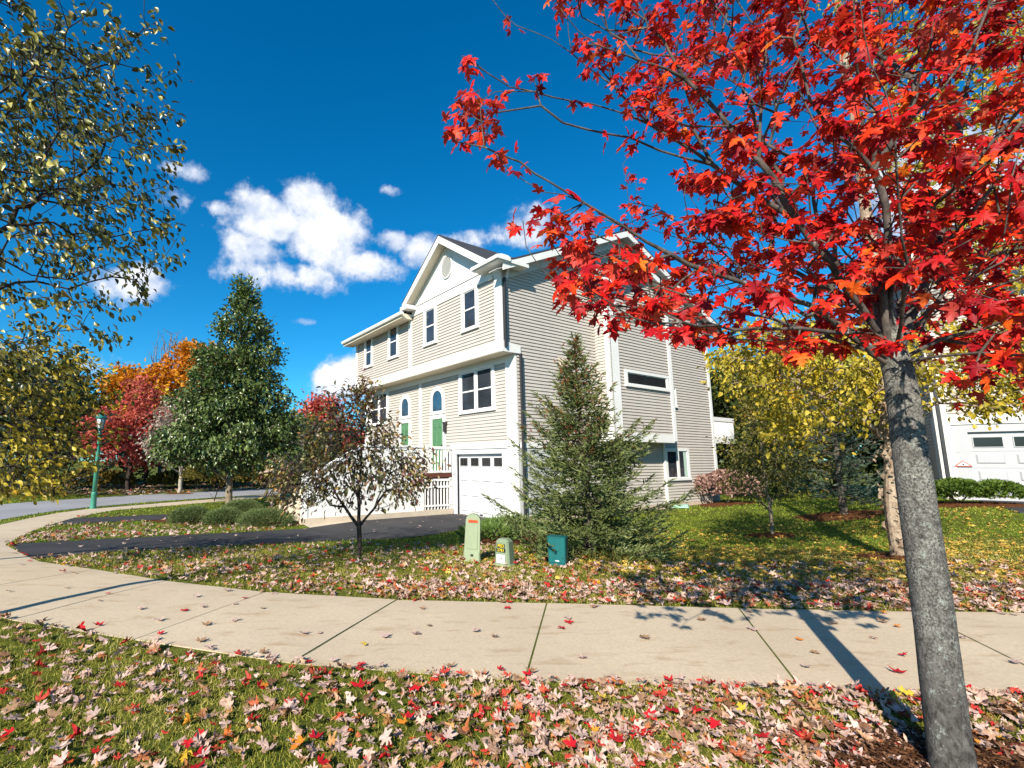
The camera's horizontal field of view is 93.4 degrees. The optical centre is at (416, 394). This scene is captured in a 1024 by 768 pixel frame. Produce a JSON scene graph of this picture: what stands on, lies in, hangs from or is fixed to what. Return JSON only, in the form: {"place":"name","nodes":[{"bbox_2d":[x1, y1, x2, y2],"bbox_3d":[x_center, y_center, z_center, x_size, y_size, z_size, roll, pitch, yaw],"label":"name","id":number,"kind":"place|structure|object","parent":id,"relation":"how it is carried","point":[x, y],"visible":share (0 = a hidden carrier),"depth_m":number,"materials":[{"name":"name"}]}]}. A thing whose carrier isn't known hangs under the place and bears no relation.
{"place":"outdoors","nodes":[
{"label":"outdoors","id":0,"kind":"place"},
{"bbox_2d":[51,514,197,524],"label":"driveway","id":1,"kind":"structure","parent":0,"point":[116,518],"depth_m":15.65,"materials":[{"name":"asphalt"}]},
{"bbox_2d":[0,489,298,519],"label":"road","id":2,"kind":"structure","parent":0,"point":[15,510],"depth_m":22.26,"materials":[{"name":"asphalt"}]},
{"bbox_2d":[12,514,484,558],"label":"driveway","id":3,"kind":"structure","parent":0,"point":[401,527],"depth_m":11.46,"materials":[{"name":"asphalt"}]},
{"bbox_2d":[0,494,1023,695],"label":"sidewalk","id":4,"kind":"structure","parent":0,"point":[719,644],"depth_m":4.18,"materials":[{"name":"concrete"}]},
{"bbox_2d":[0,462,1023,767],"bbox_3d":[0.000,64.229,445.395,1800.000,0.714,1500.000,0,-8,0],"label":"ground","id":5,"kind":"structure","parent":0,"point":[366,710],"depth_m":3.36,"materials":[{"name":"plant"}]},
{"bbox_2d":[0,727,14,736],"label":"fallen leaf","id":6,"kind":"object","parent":5,"relation":"on","point":[9,731],"visible":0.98,"depth_m":2.56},
{"bbox_2d":[1,699,19,713],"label":"fallen leaf","id":7,"kind":"object","parent":5,"relation":"on","point":[13,706],"visible":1,"depth_m":2.82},
{"bbox_2d":[0,467,44,489],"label":"brush clump","id":8,"kind":"object","parent":5,"relation":"on","point":[17,475],"visible":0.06,"depth_m":29.92,"materials":[{"name":"green plant"}]},
{"bbox_2d":[0,405,52,494],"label":"dark pine","id":9,"kind":"object","parent":5,"relation":"on","point":[4,429],"visible":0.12,"depth_m":26.86,"materials":[{"name":"green plant"}]},
{"bbox_2d":[0,378,104,471],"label":"green gold tree","id":10,"kind":"object","parent":5,"relation":"on","point":[54,430],"visible":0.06,"depth_m":31.87,"materials":[{"name":"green plant"}]},
{"bbox_2d":[0,346,111,469],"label":"green gold tree","id":11,"kind":"object","parent":5,"relation":"on","point":[62,362],"visible":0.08,"depth_m":36.45,"materials":[{"name":"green plant"}]},
{"bbox_2d":[0,368,127,498],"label":"dark pine","id":12,"kind":"object","parent":5,"relation":"on","point":[82,480],"visible":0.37,"depth_m":25.51,"materials":[{"name":"green plant"}]},
{"bbox_2d":[0,290,138,504],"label":"street tree","id":13,"kind":"object","parent":5,"relation":"on","point":[49,416],"visible":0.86,"depth_m":6.71,"materials":[{"name":"yellow plant"}]},
{"bbox_2d":[0,0,193,412],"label":"street tree","id":14,"kind":"object","parent":5,"relation":"on","point":[37,169],"visible":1,"depth_m":4.38,"materials":[{"name":"green plant"}]},
{"bbox_2d":[89,414,106,508],"bbox_3d":[-12.990,2.637,19.240,0.426,4.033,0.426,0,-8,0],"label":"street lamp","id":15,"kind":"object","parent":5,"relation":"on","point":[93,501],"visible":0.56,"depth_m":19.12,"materials":[{"name":"green metal"}]},
{"bbox_2d":[59,467,138,487],"bbox_3d":[-22.341,5.698,32.541,5.951,1.636,3.006,0,-8,0],"label":"brush clump","id":16,"kind":"object","parent":5,"relation":"on","point":[109,476],"visible":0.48,"depth_m":32.21,"materials":[{"name":"green plant"}]},
{"bbox_2d":[71,370,176,489],"bbox_3d":[-18.340,2.408,30.989,7.643,7.977,6.161,0,-8,0],"label":"red tree","id":17,"kind":"object","parent":5,"relation":"on","point":[139,411],"visible":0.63,"depth_m":30.19,"materials":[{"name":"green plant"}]},
{"bbox_2d":[82,451,166,483],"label":"dark hemlock","id":18,"kind":"object","parent":5,"relation":"on","point":[139,473],"visible":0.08,"depth_m":39.29,"materials":[{"name":"green plant"}]},
{"bbox_2d":[89,361,160,480],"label":"orange tree","id":19,"kind":"object","parent":5,"relation":"on","point":[120,376],"visible":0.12,"depth_m":41.94,"materials":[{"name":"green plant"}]},
{"bbox_2d":[108,384,180,484],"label":"golden tree","id":20,"kind":"object","parent":5,"relation":"on","point":[147,472],"visible":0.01,"depth_m":37.35,"materials":[{"name":"plant"}]},
{"bbox_2d":[0,482,299,494],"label":"road litter","id":21,"kind":"object","parent":5,"relation":"on","point":[130,492],"visible":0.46,"depth_m":32.16,"materials":[{"name":"brown plant"}]},
{"bbox_2d":[129,396,197,492],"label":"pale tree","id":22,"kind":"object","parent":5,"relation":"on","point":[157,424],"visible":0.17,"depth_m":27.48,"materials":[{"name":"green plant"}]},
{"bbox_2d":[146,329,184,472],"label":"tree","id":23,"kind":"object","parent":5,"relation":"on","point":[160,465],"visible":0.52,"depth_m":46.79,"materials":[{"name":"plant"}]},
{"bbox_2d":[132,337,234,400],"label":"orange tree","id":24,"kind":"object","parent":5,"relation":"on","point":[174,374],"visible":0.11,"depth_m":42.30,"materials":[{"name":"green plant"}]},
{"bbox_2d":[144,466,225,487],"bbox_3d":[-16.018,5.747,32.996,5.734,1.666,2.975,0,-8,0],"label":"brush clump","id":25,"kind":"object","parent":5,"relation":"on","point":[166,476],"visible":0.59,"depth_m":32.51,"materials":[{"name":"green plant"}]},
{"bbox_2d":[181,738,193,748],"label":"fallen leaf","id":26,"kind":"object","parent":5,"relation":"on","point":[187,742],"visible":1,"depth_m":2.46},
{"bbox_2d":[192,746,211,759],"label":"fallen leaf","id":27,"kind":"object","parent":5,"relation":"on","point":[199,751],"visible":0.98,"depth_m":2.37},
{"bbox_2d":[178,458,247,500],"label":"bushy evergreen","id":28,"kind":"object","parent":5,"relation":"on","point":[194,475],"visible":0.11,"depth_m":21.88,"materials":[{"name":"green plant"}]},
{"bbox_2d":[147,518,299,525],"bbox_3d":[-5.742,3.989,15.020,5.835,0.086,2.088,0,-8,0],"label":"mulch bed","id":29,"kind":"object","parent":5,"relation":"on","point":[162,521],"visible":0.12,"depth_m":14.52,"materials":[{"name":"soil"}]},
{"bbox_2d":[165,505,210,524],"bbox_3d":[-7.043,3.742,14.844,1.497,0.610,1.310,0,-8,0],"label":"juniper shrub","id":30,"kind":"object","parent":29,"relation":"on","point":[187,513],"visible":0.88,"depth_m":14.47,"materials":[{"name":"green plant"}]},
{"bbox_2d":[201,506,242,525],"bbox_3d":[-5.842,3.694,14.480,1.416,0.596,1.251,0,-8,0],"label":"juniper shrub","id":31,"kind":"object","parent":29,"relation":"on","point":[223,514],"visible":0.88,"depth_m":14.14,"materials":[{"name":"green plant"}]},
{"bbox_2d":[234,507,297,527],"bbox_3d":[-4.465,3.657,14.191,1.820,0.596,1.593,0,-8,0],"label":"juniper shrub","id":32,"kind":"object","parent":29,"relation":"on","point":[262,516],"visible":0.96,"depth_m":13.81,"materials":[{"name":"green plant"}]},
{"bbox_2d":[146,500,1023,767],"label":"mulch chips","id":33,"kind":"object","parent":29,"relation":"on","point":[981,760],"visible":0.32,"depth_m":2.39,"materials":[{"name":"brown plant"}]},
{"bbox_2d":[143,273,313,507],"bbox_3d":[-7.226,-0.214,18.816,6.530,9.747,5.306,0,-8,0],"label":"pear tree","id":34,"kind":"object","parent":5,"relation":"on","point":[234,415],"visible":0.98,"depth_m":17.88,"materials":[{"name":"green plant"}]},
{"bbox_2d":[221,498,264,511],"bbox_3d":[-6.175,4.011,16.933,1.711,0.639,1.460,0,-8,0],"label":"juniper shrub","id":35,"kind":"object","parent":5,"relation":"on","point":[247,504],"visible":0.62,"depth_m":16.65,"materials":[{"name":"green plant"}]},
{"bbox_2d":[214,467,289,486],"bbox_3d":[-12.518,6.106,35.587,6.002,1.676,3.058,0,-8,0],"label":"brush clump","id":36,"kind":"object","parent":5,"relation":"on","point":[248,479],"visible":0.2,"depth_m":35.03,"materials":[{"name":"green plant"}]},
{"bbox_2d":[269,406,345,491],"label":"russet tree","id":37,"kind":"object","parent":5,"relation":"on","point":[313,417],"visible":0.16,"depth_m":28.92,"materials":[{"name":"red plant"}]},
{"bbox_2d":[303,521,352,527],"bbox_3d":[-3.075,4.143,15.953,2.214,0.001,4.539,4,-9,-26],"label":"concrete pad","id":38,"kind":"object","parent":5,"relation":"on","point":[316,525],"visible":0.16,"depth_m":14.13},
{"bbox_2d":[296,389,364,457],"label":"scarlet tree","id":39,"kind":"object","parent":5,"relation":"on","point":[314,404],"visible":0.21,"depth_m":33.46,"materials":[{"name":"red plant"}]},
{"bbox_2d":[252,368,450,555],"bbox_3d":[-1.155,1.204,8.364,3.024,3.400,2.419,6,-10,-34],"label":"crabapple tree","id":40,"kind":"object","parent":5,"relation":"on","point":[299,467],"visible":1,"depth_m":8.18,"materials":[{"name":"brown plant"}]},
{"bbox_2d":[346,745,360,758],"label":"fallen leaf","id":41,"kind":"object","parent":5,"relation":"on","point":[353,752],"visible":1,"depth_m":2.38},
{"bbox_2d":[350,677,364,687],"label":"fallen leaf","id":42,"kind":"object","parent":5,"relation":"on","point":[360,684],"visible":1,"depth_m":3.08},
{"bbox_2d":[379,727,392,748],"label":"fallen leaf","id":43,"kind":"object","parent":5,"relation":"on","point":[384,737],"visible":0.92,"depth_m":2.52,"materials":[{"name":"plant"}]},
{"bbox_2d":[463,513,480,561],"bbox_3d":[0.908,2.350,7.713,0.290,0.795,0.223,2,-8,11],"label":"utility pedestal","id":44,"kind":"object","parent":5,"relation":"on","point":[472,550],"visible":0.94,"depth_m":7.63,"materials":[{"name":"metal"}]},
{"bbox_2d":[493,537,516,566],"bbox_3d":[1.340,2.431,7.232,0.300,0.445,0.290,-6,-10,35],"label":"utility pedestal","id":45,"kind":"object","parent":5,"relation":"on","point":[504,551],"visible":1,"depth_m":7.15,"materials":[{"name":"plastic"}]},
{"bbox_2d":[279,230,734,524],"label":"townhouse","id":46,"kind":"structure","parent":5,"relation":"on","point":[459,352],"depth_m":17.08,"materials":[{"name":"beige"}]},
{"bbox_2d":[363,338,372,368],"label":"window","id":47,"kind":"structure","parent":46,"relation":"in","point":[368,345],"depth_m":22.69,"materials":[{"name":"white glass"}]},
{"bbox_2d":[369,390,388,426],"bbox_3d":[-1.825,0.699,22.616,0.100,1.590,1.870,5,-9,-32],"label":"window","id":48,"kind":"structure","parent":46,"relation":"in","point":[385,402],"depth_m":22.42,"materials":[{"name":"white glass"}]},
{"bbox_2d":[387,326,398,360],"bbox_3d":[-1.042,-2.319,20.689,0.100,1.550,0.940,5,-9,-32],"label":"window","id":49,"kind":"structure","parent":46,"relation":"in","point":[393,334],"depth_m":20.66,"materials":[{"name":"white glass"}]},
{"bbox_2d":[399,395,410,419],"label":"arch window","id":50,"kind":"structure","parent":46,"relation":"in","point":[405,404],"depth_m":20.55,"materials":[{"name":"white glass"}]},
{"bbox_2d":[422,303,437,347],"bbox_3d":[0.501,-2.658,18.281,0.100,1.550,0.920,5,-9,-32],"label":"window","id":51,"kind":"structure","parent":46,"relation":"in","point":[430,334],"depth_m":18.29,"materials":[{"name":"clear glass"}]},
{"bbox_2d":[430,386,444,414],"bbox_3d":[0.797,0.231,18.531,0.075,1.098,0.960,5,-9,-32],"label":"arch window","id":52,"kind":"structure","parent":46,"relation":"in","point":[437,398],"depth_m":18.51,"materials":[{"name":"white glass"}]},
{"bbox_2d":[460,283,479,333],"bbox_3d":[1.803,-2.944,16.250,0.100,1.550,0.940,5,-9,-32],"label":"window","id":53,"kind":"structure","parent":46,"relation":"in","point":[469,295],"depth_m":16.24,"materials":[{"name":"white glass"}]},
{"bbox_2d":[458,363,495,414],"bbox_3d":[2.062,-0.155,16.550,0.100,1.590,1.980,5,-9,-32],"label":"window","id":54,"kind":"structure","parent":46,"relation":"in","point":[476,386],"depth_m":16.47,"materials":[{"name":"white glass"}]},
{"bbox_2d":[459,453,502,517],"bbox_3d":[2.182,3.096,16.138,0.090,2.117,2.430,5,-9,-32],"label":"garage door","id":55,"kind":"structure","parent":46,"relation":"in","point":[478,473],"depth_m":16.15,"materials":[{"name":"white metal"}]},
{"bbox_2d":[624,369,670,391],"bbox_3d":[8.616,-0.503,17.666,2.780,0.630,0.100,5,-9,-32],"label":"window","id":56,"kind":"structure","parent":46,"relation":"in","point":[633,378],"depth_m":17.61,"materials":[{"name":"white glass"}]},
{"bbox_2d":[666,448,691,480],"bbox_3d":[10.575,2.834,19.167,1.760,1.280,0.100,5,-9,-32],"label":"window","id":57,"kind":"structure","parent":46,"relation":"in","point":[677,459],"depth_m":19.16,"materials":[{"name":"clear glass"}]},
{"bbox_2d":[480,531,534,544],"bbox_3d":[2.320,3.440,11.457,2.288,0.163,3.517,-2,-8,14],"label":"mulch bed","id":58,"kind":"object","parent":5,"relation":"on","point":[484,540],"visible":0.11,"depth_m":10.63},
{"bbox_2d":[454,519,520,540],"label":"evergreen","id":59,"kind":"object","parent":58,"relation":"on","point":[487,527],"visible":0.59,"depth_m":10.82,"materials":[{"name":"green plant"}]},
{"bbox_2d":[481,513,548,532],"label":"evergreen","id":60,"kind":"object","parent":58,"relation":"on","point":[497,519],"visible":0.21,"depth_m":12.51,"materials":[{"name":"green plant"}]},
{"bbox_2d":[0,514,1023,767],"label":"leaf litter","id":61,"kind":"object","parent":5,"relation":"on","point":[782,732],"visible":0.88,"depth_m":2.99,"materials":[{"name":"plant"}]},
{"bbox_2d":[32,699,49,713],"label":"fallen leaf","id":62,"kind":"object","parent":61,"relation":"on","point":[39,707],"visible":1,"depth_m":2.81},
{"bbox_2d":[44,705,61,719],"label":"fallen leaf","id":63,"kind":"object","parent":61,"relation":"on","point":[51,713],"visible":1,"depth_m":2.72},
{"bbox_2d":[51,745,67,765],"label":"fallen leaf","id":64,"kind":"object","parent":61,"relation":"on","point":[59,760],"visible":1,"depth_m":2.30,"materials":[{"name":"plant"}]},
{"bbox_2d":[86,705,100,717],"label":"fallen leaf","id":65,"kind":"object","parent":61,"relation":"on","point":[94,712],"visible":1,"depth_m":2.75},
{"bbox_2d":[140,680,157,688],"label":"fallen leaf","id":66,"kind":"object","parent":61,"relation":"on","point":[151,684],"visible":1,"depth_m":3.10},
{"bbox_2d":[289,735,305,749],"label":"fallen leaf","id":67,"kind":"object","parent":61,"relation":"on","point":[300,739],"visible":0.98,"depth_m":2.48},
{"bbox_2d":[309,729,323,737],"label":"fallen leaf","id":68,"kind":"object","parent":61,"relation":"on","point":[312,735],"visible":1,"depth_m":2.52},
{"bbox_2d":[318,753,330,764],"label":"fallen leaf","id":69,"kind":"object","parent":61,"relation":"on","point":[321,761],"visible":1,"depth_m":2.31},
{"bbox_2d":[442,726,456,739],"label":"fallen leaf","id":70,"kind":"object","parent":61,"relation":"on","point":[448,734],"visible":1,"depth_m":2.52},
{"bbox_2d":[509,713,523,722],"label":"fallen leaf","id":71,"kind":"object","parent":61,"relation":"on","point":[517,719],"visible":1,"depth_m":2.67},
{"bbox_2d":[523,745,541,756],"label":"fallen leaf","id":72,"kind":"object","parent":61,"relation":"on","point":[535,751],"visible":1,"depth_m":2.37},
{"bbox_2d":[529,694,541,705],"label":"fallen leaf","id":73,"kind":"object","parent":61,"relation":"on","point":[535,701],"visible":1,"depth_m":2.86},
{"bbox_2d":[562,735,577,747],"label":"fallen leaf","id":74,"kind":"object","parent":61,"relation":"on","point":[571,743],"visible":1,"depth_m":2.45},
{"bbox_2d":[572,725,590,736],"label":"fallen leaf","id":75,"kind":"object","parent":61,"relation":"on","point":[582,734],"visible":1,"depth_m":2.52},
{"bbox_2d":[631,725,649,735],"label":"fallen leaf","id":76,"kind":"object","parent":61,"relation":"on","point":[642,733],"visible":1,"depth_m":2.57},
{"bbox_2d":[704,717,720,727],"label":"fallen leaf","id":77,"kind":"object","parent":61,"relation":"on","point":[714,723],"visible":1,"depth_m":2.65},
{"bbox_2d":[733,701,745,710],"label":"fallen leaf","id":78,"kind":"object","parent":61,"relation":"on","point":[740,706],"visible":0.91,"depth_m":2.80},
{"bbox_2d":[812,729,833,738],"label":"fallen leaf","id":79,"kind":"object","parent":61,"relation":"on","point":[824,735],"visible":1,"depth_m":2.52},
{"bbox_2d":[885,690,902,697],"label":"fallen leaf","id":80,"kind":"object","parent":61,"relation":"on","point":[894,695],"visible":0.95,"depth_m":2.98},
{"bbox_2d":[897,685,914,696],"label":"fallen leaf","id":81,"kind":"object","parent":61,"relation":"on","point":[907,692],"visible":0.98,"depth_m":3.00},
{"bbox_2d":[0,491,1023,558],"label":"grass","id":82,"kind":"structure","parent":5,"relation":"on","point":[451,536],"depth_m":11.97,"materials":[{"name":"plant"}]},
{"bbox_2d":[547,534,567,565],"bbox_3d":[2.140,2.399,7.175,0.280,0.485,0.231,-4,-9,28],"label":"utility pedestal","id":83,"kind":"object","parent":5,"relation":"on","point":[560,542],"visible":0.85,"depth_m":7.09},
{"bbox_2d":[481,332,702,565],"bbox_3d":[3.064,0.916,8.683,3.643,4.226,4.033,0,-8,0],"label":"spruce tree","id":84,"kind":"object","parent":5,"relation":"on","point":[606,503],"visible":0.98,"depth_m":8.31,"materials":[{"name":"green plant"}]},
{"bbox_2d":[636,692,650,701],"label":"fallen leaf","id":85,"kind":"object","parent":5,"relation":"on","point":[643,695],"visible":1,"depth_m":2.94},
{"bbox_2d":[644,708,656,719],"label":"fallen leaf","id":86,"kind":"object","parent":5,"relation":"on","point":[649,711],"visible":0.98,"depth_m":2.75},
{"bbox_2d":[417,505,1023,580],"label":"birch litter","id":87,"kind":"object","parent":5,"relation":"on","point":[855,559],"visible":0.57,"depth_m":7.75,"materials":[{"name":"yellow plant"}]},
{"bbox_2d":[699,502,755,506],"bbox_3d":[12.538,4.405,19.057,3.350,0.150,1.860,6,-10,-38],"label":"mulch bed","id":88,"kind":"object","parent":5,"relation":"on","point":[717,504],"visible":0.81,"depth_m":18.70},
{"bbox_2d":[693,468,764,502],"bbox_3d":[12.694,3.763,19.327,2.556,1.463,1.664,-3,-9,23],"label":"pink shrub","id":89,"kind":"object","parent":88,"relation":"on","point":[706,480],"visible":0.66,"depth_m":19.09,"materials":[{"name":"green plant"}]},
{"bbox_2d":[442,0,1023,767],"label":"red maple","id":90,"kind":"object","parent":5,"relation":"on","point":[872,146],"visible":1,"depth_m":2.42,"materials":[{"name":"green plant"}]},
{"bbox_2d":[710,358,767,487],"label":"woodland tree","id":91,"kind":"object","parent":5,"relation":"on","point":[720,405],"visible":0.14,"depth_m":28.74,"materials":[{"name":"yellow plant"}]},
{"bbox_2d":[705,401,824,533],"bbox_3d":[8.555,1.793,11.619,2.233,3.429,2.035,-2,-8,16],"label":"young tree","id":92,"kind":"object","parent":5,"relation":"on","point":[738,473],"visible":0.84,"depth_m":11.60,"materials":[{"name":"green plant"}]},
{"bbox_2d":[716,414,814,499],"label":"woodland tree","id":93,"kind":"object","parent":5,"relation":"on","point":[737,435],"visible":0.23,"depth_m":21.43,"materials":[{"name":"yellow plant"}]},
{"bbox_2d":[712,349,826,446],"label":"woodland tree","id":94,"kind":"object","parent":5,"relation":"on","point":[756,360],"visible":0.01,"depth_m":36.19,"materials":[{"name":"yellow plant"}]},
{"bbox_2d":[746,532,795,537],"bbox_3d":[8.586,3.399,11.447,1.135,0.121,0.947,0,-8,0],"label":"mulch bed","id":95,"kind":"object","parent":5,"relation":"on","point":[767,535],"visible":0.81,"depth_m":11.34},
{"bbox_2d":[722,391,850,494],"bbox_3d":[18.855,2.370,24.423,5.474,5.790,4.601,-3,-9,22],"label":"woodland tree","id":96,"kind":"object","parent":5,"relation":"on","point":[802,448],"visible":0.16,"depth_m":23.77,"materials":[{"name":"yellow plant"}]},
{"bbox_2d":[757,356,882,491],"bbox_3d":[22.373,1.500,25.795,7.452,8.618,6.679,0,-8,0],"label":"woodland tree","id":97,"kind":"object","parent":5,"relation":"on","point":[802,396],"visible":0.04,"depth_m":25.39,"materials":[{"name":"yellow plant"}]},
{"bbox_2d":[771,374,883,513],"bbox_3d":[12.118,1.381,13.669,3.484,4.154,2.911,6,-10,-35],"label":"blue spruce tree","id":98,"kind":"object","parent":5,"relation":"on","point":[841,489],"visible":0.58,"depth_m":13.47,"materials":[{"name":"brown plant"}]},
{"bbox_2d":[793,510,884,520],"bbox_3d":[12.209,3.418,13.375,2.676,0.274,1.481,0,-8,0],"label":"mulch bed","id":99,"kind":"object","parent":5,"relation":"on","point":[826,516],"visible":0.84,"depth_m":13.24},
{"bbox_2d":[828,363,883,486],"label":"woodland tree","id":100,"kind":"object","parent":5,"relation":"on","point":[879,460],"visible":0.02,"depth_m":20.81,"materials":[{"name":"yellow plant"}]},
{"bbox_2d":[696,0,1023,555],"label":"river birch","id":101,"kind":"object","parent":5,"relation":"on","point":[783,417],"visible":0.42,"depth_m":7.86,"materials":[{"name":"yellow plant"}]},
{"bbox_2d":[854,552,949,560],"bbox_3d":[7.962,2.704,7.904,1.272,0.113,1.000,0,-8,0],"label":"mulch bed","id":102,"kind":"object","parent":5,"relation":"on","point":[886,558],"visible":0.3,"depth_m":7.79,"materials":[{"name":"soil"}]},
{"bbox_2d":[826,731,1023,767],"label":"mulch bed","id":103,"kind":"object","parent":5,"relation":"on","point":[896,748],"visible":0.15,"depth_m":2.39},
{"bbox_2d":[862,220,1023,500],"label":"neighbor house","id":104,"kind":"structure","parent":5,"relation":"on","point":[983,451],"depth_m":14.73,"materials":[{"name":"white"}]},
{"bbox_2d":[967,431,1023,500],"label":"garage door","id":105,"kind":"structure","parent":104,"relation":"in","point":[998,455],"depth_m":14.39,"materials":[{"name":"white metal"}]},
{"bbox_2d":[985,260,1023,297],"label":"window","id":106,"kind":"structure","parent":104,"relation":"in","point":[1013,271],"depth_m":14.51,"materials":[{"name":"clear glass"}]},
{"bbox_2d":[878,502,1023,507],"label":"mulch bed","id":107,"kind":"object","parent":5,"relation":"on","point":[970,504],"visible":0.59,"depth_m":13.08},
{"bbox_2d":[934,477,1023,502],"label":"clipped hedge","id":108,"kind":"object","parent":107,"relation":"on","point":[965,488],"visible":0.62,"depth_m":13.12,"materials":[{"name":"green plant"}]},
{"bbox_2d":[0,0,1023,461],"label":"sky","id":109,"kind":"structure","parent":0,"point":[318,167],"materials":[{"name":"blue"}]},
{"bbox_2d":[977,500,1023,513],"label":"neighbor driveway","id":110,"kind":"structure","parent":0,"point":[1020,509],"depth_m":13.63,"materials":[{"name":"asphalt"}]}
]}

